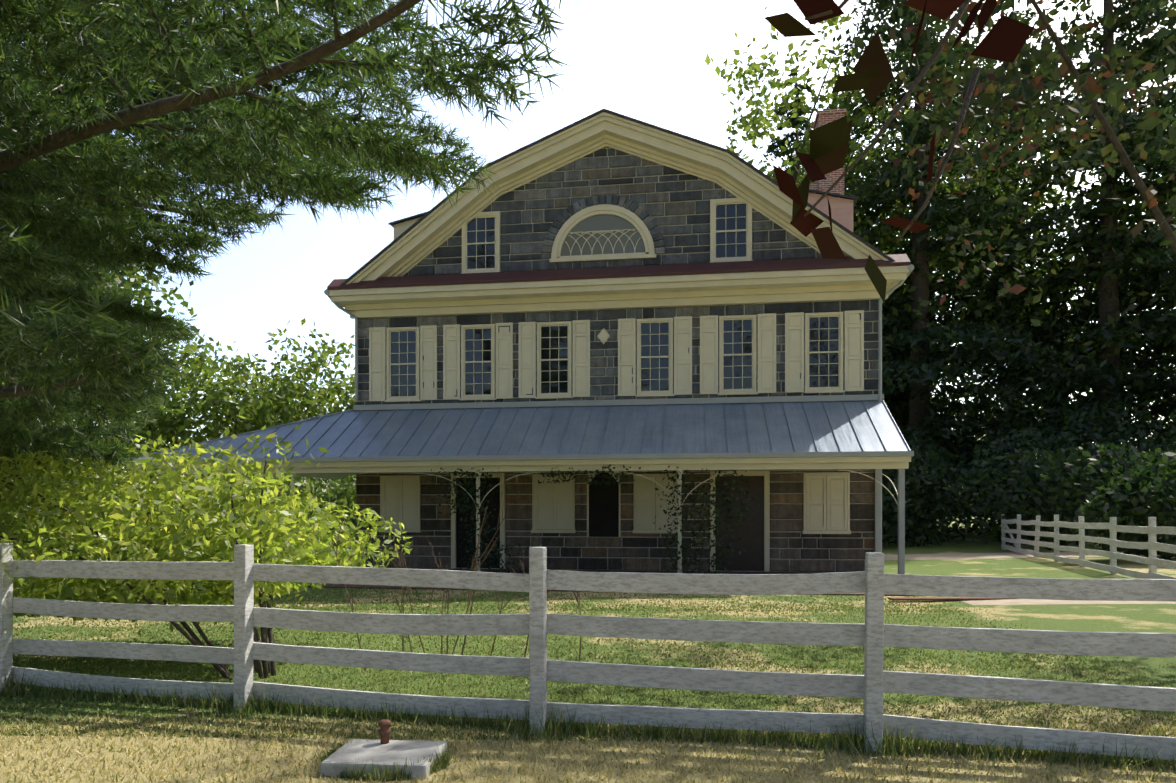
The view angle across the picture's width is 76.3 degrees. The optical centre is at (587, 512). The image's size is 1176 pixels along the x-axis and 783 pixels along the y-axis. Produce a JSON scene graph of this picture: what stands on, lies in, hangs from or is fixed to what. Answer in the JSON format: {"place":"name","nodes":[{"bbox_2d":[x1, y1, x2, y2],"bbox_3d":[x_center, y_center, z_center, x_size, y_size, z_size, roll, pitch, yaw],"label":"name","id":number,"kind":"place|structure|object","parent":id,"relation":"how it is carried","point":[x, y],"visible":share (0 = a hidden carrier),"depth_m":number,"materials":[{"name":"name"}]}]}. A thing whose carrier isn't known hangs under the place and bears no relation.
{"place":"outdoors","nodes":[
{"label":"outdoors","id":0,"kind":"place"},
{"bbox_2d":[0,0,579,481],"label":"pine","id":1,"kind":"object","parent":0,"point":[140,58],"depth_m":5.45,"materials":[{"name":"green plant"}]},
{"bbox_2d":[0,515,1175,782],"bbox_3d":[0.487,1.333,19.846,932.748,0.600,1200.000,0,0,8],"label":"lawn","id":2,"kind":"structure","parent":0,"point":[1112,617],"depth_m":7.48,"materials":[{"name":"green plant"}]},
{"bbox_2d":[0,394,412,678],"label":"bush","id":3,"kind":"object","parent":2,"relation":"on","point":[278,528],"depth_m":7.60,"materials":[{"name":"green plant"}]},
{"bbox_2d":[320,739,446,778],"bbox_3d":[-1.310,1.598,4.872,0.680,0.100,0.500,0,0,5],"label":"concrete pad","id":4,"kind":"object","parent":2,"relation":"on","point":[362,752],"visible":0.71,"depth_m":4.76,"materials":[{"name":"grey concrete"}]},
{"bbox_2d":[378,719,390,743],"bbox_3d":[-1.368,1.475,5.041,0.084,0.155,0.084,0,0,8],"label":"pipe","id":5,"kind":"object","parent":4,"relation":"on","point":[384,729],"visible":1,"depth_m":5.02,"materials":[{"name":"brown metal"}]},
{"bbox_2d":[0,543,883,752],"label":"fence posts","id":6,"kind":"object","parent":2,"relation":"on","point":[244,606],"visible":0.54,"depth_m":5.52,"materials":[{"name":"grey wood"}]},
{"bbox_2d":[12,560,1175,759],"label":"fence rails","id":7,"kind":"object","parent":6,"relation":"attached to","point":[1139,644],"visible":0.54,"depth_m":5.47,"materials":[{"name":"grey wood"}]},
{"bbox_2d":[332,479,581,673],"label":"bare twigs","id":8,"kind":"object","parent":2,"relation":"on","point":[475,569],"visible":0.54,"depth_m":7.66,"materials":[{"name":"brown plant"}]},
{"bbox_2d":[123,109,913,573],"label":"house","id":9,"kind":"structure","parent":2,"relation":"on","point":[603,517],"depth_m":19.50,"materials":[{"name":"grey stone"}]},
{"bbox_2d":[127,112,910,572],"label":"house trim","id":10,"kind":"structure","parent":9,"relation":"attached to","point":[429,234],"depth_m":19.42,"materials":[{"name":"beige wood"}]},
{"bbox_2d":[134,400,910,479],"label":"porch roof","id":11,"kind":"structure","parent":9,"relation":"on","point":[837,426],"depth_m":18.63,"materials":[{"name":"grey metal"}]},
{"bbox_2d":[391,204,837,395],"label":"windows","id":12,"kind":"structure","parent":9,"relation":"attached to","point":[549,378],"depth_m":19.82,"materials":[{"name":"grey glass"}]},
{"bbox_2d":[369,310,863,529],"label":"window shutters","id":13,"kind":"object","parent":9,"relation":"attached to","point":[553,505],"visible":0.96,"depth_m":19.73,"materials":[{"name":"beige wood"}]},
{"bbox_2d":[0,0,1175,559],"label":"tree","id":14,"kind":"object","parent":2,"relation":"on","point":[1044,474],"depth_m":39.63,"materials":[{"name":"green plant"}]},
{"bbox_2d":[56,4,912,498],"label":"tree leaves","id":15,"kind":"object","parent":14,"relation":"attached to","point":[278,400],"visible":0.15,"depth_m":61.06,"materials":[{"name":"green plant"}]},
{"bbox_2d":[0,40,1175,559],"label":"tree leaves","id":16,"kind":"object","parent":14,"relation":"attached to","point":[346,486],"visible":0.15,"depth_m":41.88,"materials":[{"name":"green plant"}]},
{"bbox_2d":[765,0,1033,303],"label":"leaves","id":17,"kind":"object","parent":14,"relation":"attached to","point":[1005,38],"visible":1,"depth_m":0.57,"materials":[{"name":"red plant"}]},
{"bbox_2d":[828,0,1175,325],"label":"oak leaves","id":18,"kind":"object","parent":14,"relation":"on","point":[1031,89],"visible":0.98,"depth_m":9.87,"materials":[{"name":"green plant"}]},
{"bbox_2d":[0,711,1175,782],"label":"dry grass blades","id":19,"kind":"object","parent":2,"relation":"on","point":[1147,779],"depth_m":4.94,"materials":[{"name":"beige plant"}]},
{"bbox_2d":[286,582,915,595],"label":"brick paving","id":20,"kind":"structure","parent":2,"relation":"on","point":[328,585],"depth_m":16.11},
{"bbox_2d":[400,568,884,573],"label":"porch floor","id":21,"kind":"structure","parent":2,"relation":"on","point":[520,571],"depth_m":19.37,"materials":[{"name":"brick"}]},
{"bbox_2d":[430,464,762,573],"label":"vine leaves","id":22,"kind":"object","parent":21,"relation":"on","point":[471,490],"visible":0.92,"depth_m":17.46,"materials":[{"name":"green plant"}]},
{"bbox_2d":[888,597,1015,600],"bbox_3d":[6.728,1.580,13.799,2.334,0.036,0.224,0,0,-1],"label":"path edge","id":23,"kind":"object","parent":2,"relation":"on","point":[928,598],"visible":0.79,"depth_m":13.69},
{"bbox_2d":[1001,514,1156,573],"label":"fence posts","id":24,"kind":"object","parent":2,"relation":"on","point":[1151,538],"visible":0.54,"depth_m":19.98,"materials":[{"name":"grey wood"}]},
{"bbox_2d":[1001,519,1175,578],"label":"fence rails","id":25,"kind":"object","parent":24,"relation":"attached to","point":[1163,547],"visible":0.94,"depth_m":18.56,"materials":[{"name":"grey wood"}]},
{"bbox_2d":[0,0,1175,514],"label":"sky","id":26,"kind":"structure","parent":0,"point":[642,60],"materials":[{"name":"white"}]},
{"bbox_2d":[356,147,877,571],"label":"stone wall","id":27,"kind":"structure","parent":0,"point":[777,511],"depth_m":19.79,"materials":[{"name":"grey stone"}]},
{"bbox_2d":[884,551,1175,604],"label":"dirt path","id":28,"kind":"structure","parent":0,"point":[981,556],"depth_m":24.04,"materials":[{"name":"beige soil"}]}
]}

